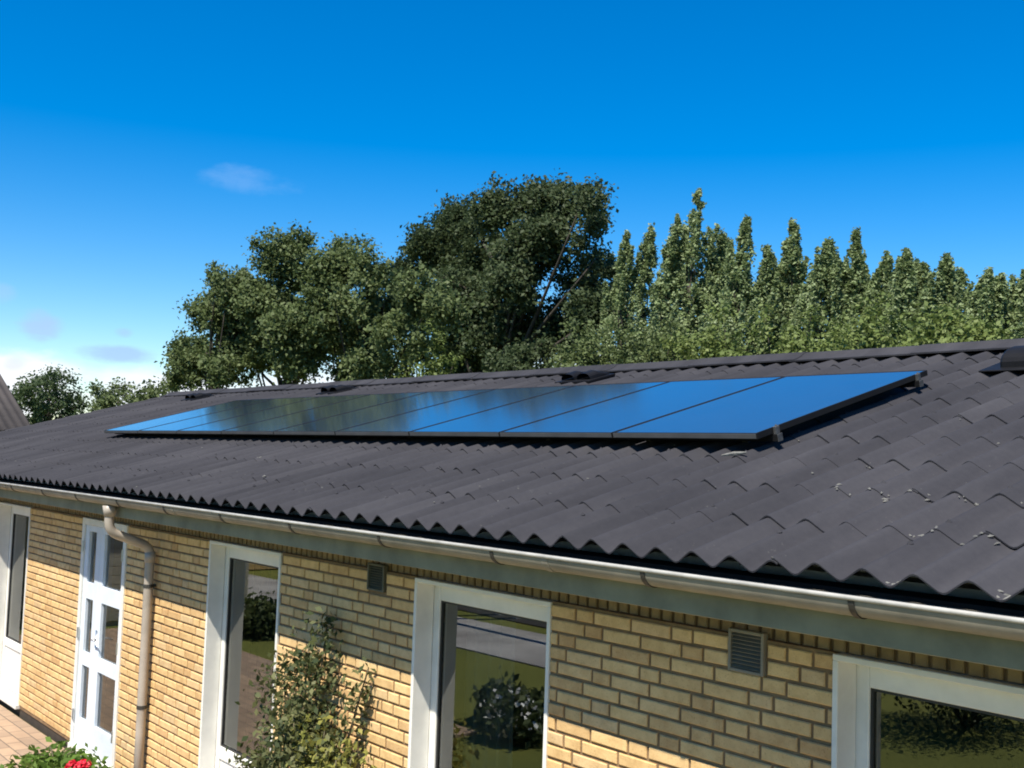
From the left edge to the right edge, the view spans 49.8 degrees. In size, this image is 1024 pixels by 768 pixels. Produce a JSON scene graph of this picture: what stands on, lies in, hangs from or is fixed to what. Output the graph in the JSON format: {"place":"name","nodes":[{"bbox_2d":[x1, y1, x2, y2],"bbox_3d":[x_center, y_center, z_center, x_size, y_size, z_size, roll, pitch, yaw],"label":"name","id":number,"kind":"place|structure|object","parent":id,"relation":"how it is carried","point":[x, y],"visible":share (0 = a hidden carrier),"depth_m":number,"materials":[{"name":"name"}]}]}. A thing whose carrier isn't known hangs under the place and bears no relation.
{"place":"outdoors","nodes":[
{"label":"outdoors","id":0,"kind":"place"},
{"bbox_2d":[0,705,89,767],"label":"patio","id":1,"kind":"structure","parent":0,"point":[18,735],"depth_m":10.65,"materials":[{"name":"ceramic"}]},
{"bbox_2d":[0,737,101,767],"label":"potted shrub","id":2,"kind":"object","parent":1,"relation":"on","point":[44,759],"visible":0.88,"depth_m":9.38,"materials":[{"name":"green plant"}]},
{"bbox_2d":[0,0,1023,422],"label":"sky","id":3,"kind":"structure","parent":0,"point":[142,142],"materials":[{"name":"blue"}]},
{"bbox_2d":[1014,322,1023,338],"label":"poplar tree","id":4,"kind":"object","parent":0,"point":[1020,331],"visible":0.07,"depth_m":21.14,"materials":[{"name":"green plant"}]},
{"label":"lawn","id":5,"kind":"structure","parent":0,"visible":0},
{"bbox_2d":[0,375,29,430],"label":"neighbour house","id":6,"kind":"structure","parent":5,"relation":"on","point":[12,415],"depth_m":23.46,"materials":[{"name":"grey brick"}]},
{"bbox_2d":[8,364,105,424],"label":"leafy tree","id":7,"kind":"object","parent":5,"relation":"on","point":[51,406],"visible":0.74,"depth_m":64.98,"materials":[{"name":"green plant"}]},
{"bbox_2d":[74,376,138,412],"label":"leafy tree","id":8,"kind":"object","parent":5,"relation":"on","point":[105,399],"visible":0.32,"depth_m":32.77,"materials":[{"name":"green plant"}]},
{"bbox_2d":[117,375,180,405],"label":"leafy tree","id":9,"kind":"object","parent":5,"relation":"on","point":[150,393],"visible":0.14,"depth_m":31.02,"materials":[{"name":"green plant"}]},
{"bbox_2d":[154,260,264,395],"bbox_3d":[-7.653,0.795,27.649,2.616,7.360,5.199,5,-5,-40],"label":"leafy tree","id":10,"kind":"object","parent":5,"relation":"on","point":[194,362],"visible":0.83,"depth_m":26.65,"materials":[{"name":"green plant"}]},
{"bbox_2d":[224,218,352,385],"bbox_3d":[-5.372,0.255,25.852,2.916,8.349,6.486,3,-4,-17],"label":"leafy tree","id":11,"kind":"object","parent":5,"relation":"on","point":[297,332],"visible":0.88,"depth_m":24.84,"materials":[{"name":"green plant"}]},
{"bbox_2d":[288,231,484,382],"bbox_3d":[-3.432,0.410,24.028,2.880,7.920,6.809,4,-4,-30],"label":"leafy tree","id":12,"kind":"object","parent":5,"relation":"on","point":[377,323],"visible":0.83,"depth_m":22.96,"materials":[{"name":"green plant"}]},
{"bbox_2d":[386,314,463,377],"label":"leafy tree","id":13,"kind":"object","parent":5,"relation":"on","point":[432,366],"visible":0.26,"depth_m":28.88,"materials":[{"name":"green plant"}]},
{"bbox_2d":[381,168,618,373],"bbox_3d":[-0.309,-0.990,36.194,5.662,12.565,12.332,5,-5,-40],"label":"leafy tree","id":14,"kind":"object","parent":5,"relation":"on","point":[511,324],"visible":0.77,"depth_m":34.16,"materials":[{"name":"green plant"}]},
{"bbox_2d":[0,338,1023,767],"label":"brick house","id":15,"kind":"structure","parent":5,"relation":"on","point":[840,588],"depth_m":6.11,"materials":[{"name":"brick"}]},
{"bbox_2d":[0,502,31,709],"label":"window","id":16,"kind":"structure","parent":15,"relation":"in","point":[11,654],"depth_m":12.53,"materials":[{"name":"white paint"}]},
{"bbox_2d":[67,517,130,767],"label":"door","id":17,"kind":"structure","parent":15,"relation":"in","point":[82,730],"depth_m":10.03,"materials":[{"name":"white paint"}]},
{"bbox_2d":[198,540,286,767],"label":"window","id":18,"kind":"structure","parent":15,"relation":"in","point":[223,555],"depth_m":8.25,"materials":[{"name":"white paint"}]},
{"bbox_2d":[244,564,277,759],"bbox_3d":[-1.819,2.194,8.248,0.094,2.080,0.543,5,-5,-40],"label":"window pane","id":19,"kind":"structure","parent":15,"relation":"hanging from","point":[263,614],"depth_m":8.37,"materials":[{"name":"clear glass"}]},
{"bbox_2d":[115,424,782,442],"bbox_3d":[-1.674,0.422,9.643,0.071,0.120,9.752,-15,8,-39],"label":"mounting rail","id":20,"kind":"object","parent":15,"relation":"attached to","point":[776,436],"visible":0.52,"depth_m":7.21,"materials":[{"name":"black metal"}]},
{"bbox_2d":[104,398,274,432],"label":"solar panel","id":21,"kind":"object","parent":20,"relation":"attached to","point":[133,428],"visible":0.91,"depth_m":13.31,"materials":[{"name":"glass"}]},
{"bbox_2d":[138,396,319,433],"bbox_3d":[-3.205,0.350,12.549,1.758,0.036,1.062,-15,8,-39],"label":"solar panel","id":22,"kind":"object","parent":20,"relation":"attached to","point":[171,428],"visible":0.89,"depth_m":12.47,"materials":[{"name":"glass"}]},
{"bbox_2d":[177,394,369,433],"bbox_3d":[-2.518,0.317,11.723,1.758,0.036,1.062,-15,8,-39],"label":"solar panel","id":23,"kind":"object","parent":20,"relation":"attached to","point":[217,427],"visible":0.91,"depth_m":11.64,"materials":[{"name":"glass"}]},
{"bbox_2d":[221,392,425,434],"bbox_3d":[-1.831,0.284,10.897,1.758,0.036,1.062,-15,8,-39],"label":"solar panel","id":24,"kind":"object","parent":20,"relation":"attached to","point":[268,426],"visible":0.85,"depth_m":10.81,"materials":[{"name":"glass"}]},
{"bbox_2d":[274,389,493,434],"bbox_3d":[-1.144,0.251,10.070,1.758,0.036,1.062,-15,8,-39],"label":"solar panel","id":25,"kind":"object","parent":20,"relation":"attached to","point":[331,425],"visible":0.88,"depth_m":9.98,"materials":[{"name":"glass"}]},
{"bbox_2d":[335,385,574,435],"bbox_3d":[-0.457,0.218,9.244,1.758,0.036,1.062,-15,8,-39],"label":"solar panel","id":26,"kind":"object","parent":20,"relation":"attached to","point":[404,424],"visible":0.89,"depth_m":9.14,"materials":[{"name":"glass"}]},
{"bbox_2d":[409,381,669,436],"bbox_3d":[0.230,0.185,8.418,1.758,0.036,1.062,-15,8,-39],"label":"solar panel","id":27,"kind":"object","parent":20,"relation":"attached to","point":[494,422],"visible":0.91,"depth_m":8.31,"materials":[{"name":"glass"}]},
{"bbox_2d":[500,376,784,437],"bbox_3d":[0.916,0.152,7.592,1.758,0.036,1.062,-15,8,-39],"label":"solar panel","id":28,"kind":"object","parent":20,"relation":"attached to","point":[606,418],"visible":0.88,"depth_m":7.47,"materials":[{"name":"glass"}]},
{"bbox_2d":[613,370,927,439],"bbox_3d":[1.603,0.119,6.766,1.758,0.036,1.062,-15,8,-39],"label":"solar panel","id":29,"kind":"object","parent":20,"relation":"attached to","point":[760,411],"visible":1,"depth_m":6.60,"materials":[{"name":"blue glass"}]},
{"bbox_2d":[407,577,555,767],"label":"window","id":30,"kind":"structure","parent":15,"relation":"in","point":[432,596],"depth_m":6.19,"materials":[{"name":"white paint"}]},
{"bbox_2d":[721,451,746,455],"bbox_3d":[1.161,0.366,5.784,0.134,0.028,0.034,0,-4,26],"label":"twig","id":31,"kind":"object","parent":15,"relation":"on","point":[733,453],"visible":1,"depth_m":5.77,"materials":[{"name":"grey wood"}]},
{"bbox_2d":[896,372,923,387],"bbox_3d":[-0.579,0.134,10.564,0.071,0.120,9.752,-15,8,-39],"label":"mounting rail","id":32,"kind":"object","parent":15,"relation":"attached to","point":[918,382],"visible":0.16,"depth_m":6.82,"materials":[{"name":"black metal"}]},
{"bbox_2d":[831,652,1023,767],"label":"window","id":33,"kind":"structure","parent":15,"relation":"in","point":[857,680],"depth_m":4.08,"materials":[{"name":"white paint"}]},
{"bbox_2d":[561,251,616,361],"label":"poplar tree","id":34,"kind":"object","parent":5,"relation":"on","point":[612,255],"visible":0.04,"depth_m":34.08,"materials":[{"name":"green plant"}]},
{"bbox_2d":[544,312,644,367],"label":"bushy tree","id":35,"kind":"object","parent":5,"relation":"on","point":[583,355],"visible":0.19,"depth_m":27.34,"materials":[{"name":"green plant"}]},
{"bbox_2d":[580,229,646,364],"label":"poplar tree","id":36,"kind":"object","parent":5,"relation":"on","point":[626,278],"visible":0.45,"depth_m":30.38,"materials":[{"name":"green plant"}]},
{"bbox_2d":[610,222,659,359],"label":"poplar tree","id":37,"kind":"object","parent":5,"relation":"on","point":[649,258],"visible":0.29,"depth_m":30.51,"materials":[{"name":"green plant"}]},
{"bbox_2d":[602,312,704,363],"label":"bushy tree","id":38,"kind":"object","parent":5,"relation":"on","point":[650,352],"visible":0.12,"depth_m":25.77,"materials":[{"name":"green plant"}]},
{"bbox_2d":[624,213,702,362],"bbox_3d":[3.879,0.232,28.311,2.667,9.339,2.758,5,-5,-40],"label":"poplar tree","id":39,"kind":"object","parent":5,"relation":"on","point":[662,289],"visible":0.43,"depth_m":28.38,"materials":[{"name":"green plant"}]},
{"bbox_2d":[620,187,723,363],"bbox_3d":[4.499,-0.089,28.602,3.921,10.066,4.374,2,-4,-5],"label":"poplar tree","id":40,"kind":"object","parent":5,"relation":"on","point":[696,244],"visible":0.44,"depth_m":28.29,"materials":[{"name":"green plant"}]},
{"bbox_2d":[646,233,698,323],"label":"poplar tree","id":41,"kind":"object","parent":5,"relation":"on","point":[683,275],"visible":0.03,"depth_m":31.89,"materials":[{"name":"green plant"}]},
{"bbox_2d":[659,297,759,360],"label":"bushy tree","id":42,"kind":"object","parent":5,"relation":"on","point":[719,348],"visible":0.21,"depth_m":24.38,"materials":[{"name":"green plant"}]},
{"bbox_2d":[692,228,748,356],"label":"poplar tree","id":43,"kind":"object","parent":5,"relation":"on","point":[711,276],"visible":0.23,"depth_m":28.46,"materials":[{"name":"green plant"}]},
{"bbox_2d":[704,234,748,350],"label":"poplar tree","id":44,"kind":"object","parent":5,"relation":"on","point":[728,239],"visible":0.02,"depth_m":30.38,"materials":[{"name":"green plant"}]},
{"bbox_2d":[697,214,782,356],"bbox_3d":[5.324,0.354,26.654,3.056,8.976,2.750,4,-4,-27],"label":"poplar tree","id":45,"kind":"object","parent":5,"relation":"on","point":[742,292],"visible":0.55,"depth_m":26.51,"materials":[{"name":"green plant"}]},
{"bbox_2d":[726,243,789,354],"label":"poplar tree","id":46,"kind":"object","parent":5,"relation":"on","point":[763,277],"visible":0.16,"depth_m":26.51,"materials":[{"name":"green plant"}]},
{"bbox_2d":[745,257,824,343],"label":"poplar tree","id":47,"kind":"object","parent":5,"relation":"on","point":[775,258],"visible":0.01,"depth_m":28.26,"materials":[{"name":"green plant"}]},
{"bbox_2d":[757,217,813,352],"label":"poplar tree","id":48,"kind":"object","parent":5,"relation":"on","point":[790,268],"visible":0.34,"depth_m":26.73,"materials":[{"name":"green plant"}]},
{"bbox_2d":[734,302,864,354],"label":"bushy tree","id":49,"kind":"object","parent":5,"relation":"on","point":[786,344],"visible":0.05,"depth_m":22.78,"materials":[{"name":"green plant"}]},
{"bbox_2d":[779,236,859,350],"bbox_3d":[6.654,0.719,24.919,2.919,8.092,3.049,1,-4,7],"label":"poplar tree","id":50,"kind":"object","parent":5,"relation":"on","point":[824,281],"visible":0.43,"depth_m":24.68,"materials":[{"name":"green plant"}]},
{"bbox_2d":[802,244,858,332],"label":"poplar tree","id":51,"kind":"object","parent":5,"relation":"on","point":[835,257],"visible":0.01,"depth_m":28.18,"materials":[{"name":"green plant"}]},
{"bbox_2d":[808,252,883,347],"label":"poplar tree","id":52,"kind":"object","parent":5,"relation":"on","point":[869,275],"visible":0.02,"depth_m":27.65,"materials":[{"name":"green plant"}]},
{"bbox_2d":[813,226,883,343],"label":"poplar tree","id":53,"kind":"object","parent":5,"relation":"on","point":[857,273],"visible":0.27,"depth_m":24.85,"materials":[{"name":"green plant"}]},
{"bbox_2d":[851,250,899,343],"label":"poplar tree","id":54,"kind":"object","parent":5,"relation":"on","point":[884,273],"visible":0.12,"depth_m":24.58,"materials":[{"name":"green plant"}]},
{"bbox_2d":[824,291,930,350],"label":"bushy tree","id":55,"kind":"object","parent":5,"relation":"on","point":[873,338],"visible":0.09,"depth_m":21.22,"materials":[{"name":"green plant"}]},
{"bbox_2d":[862,247,937,347],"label":"poplar tree","id":56,"kind":"object","parent":5,"relation":"on","point":[903,293],"visible":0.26,"depth_m":23.13,"materials":[{"name":"green plant"}]},
{"bbox_2d":[907,259,919,281],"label":"poplar tree","id":57,"kind":"object","parent":5,"relation":"on","point":[915,263],"visible":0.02,"depth_m":25.71,"materials":[{"name":"green plant"}]},
{"bbox_2d":[883,261,950,342],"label":"poplar tree","id":58,"kind":"object","parent":5,"relation":"on","point":[935,287],"visible":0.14,"depth_m":23.46,"materials":[{"name":"green plant"}]},
{"bbox_2d":[934,252,974,335],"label":"poplar tree","id":59,"kind":"object","parent":5,"relation":"on","point":[952,287],"visible":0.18,"depth_m":23.61,"materials":[{"name":"green plant"}]},
{"bbox_2d":[897,296,1023,346],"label":"bushy tree","id":60,"kind":"object","parent":5,"relation":"on","point":[969,331],"visible":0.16,"depth_m":19.68,"materials":[{"name":"green plant"}]},
{"bbox_2d":[953,266,969,309],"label":"poplar tree","id":61,"kind":"object","parent":5,"relation":"on","point":[961,274],"visible":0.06,"depth_m":24.87,"materials":[{"name":"green plant"}]},
{"bbox_2d":[953,266,1007,339],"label":"poplar tree","id":62,"kind":"object","parent":5,"relation":"on","point":[983,294],"visible":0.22,"depth_m":21.81,"materials":[{"name":"green plant"}]},
{"bbox_2d":[993,282,1023,339],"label":"poplar tree","id":63,"kind":"object","parent":5,"relation":"on","point":[1010,308],"visible":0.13,"depth_m":22.09,"materials":[{"name":"green plant"}]},
{"bbox_2d":[1006,269,1023,337],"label":"poplar tree","id":64,"kind":"object","parent":5,"relation":"on","point":[1018,287],"visible":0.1,"depth_m":22.40,"materials":[{"name":"green plant"}]},
{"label":"garden path","id":65,"kind":"structure","parent":0,"visible":0},
{"bbox_2d":[26,756,121,767],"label":"potted geranium","id":66,"kind":"object","parent":65,"relation":"on","point":[82,763],"visible":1,"depth_m":8.80,"materials":[{"name":"plant"}]},
{"bbox_2d":[225,606,376,767],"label":"climbing plant","id":67,"kind":"object","parent":65,"relation":"on","point":[278,757],"visible":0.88,"depth_m":6.70,"materials":[{"name":"green plant"}]},
{"bbox_2d":[281,711,376,767],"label":"shrub","id":68,"kind":"object","parent":65,"relation":"on","point":[337,764],"visible":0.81,"depth_m":6.39,"materials":[{"name":"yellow plant"}]}
]}

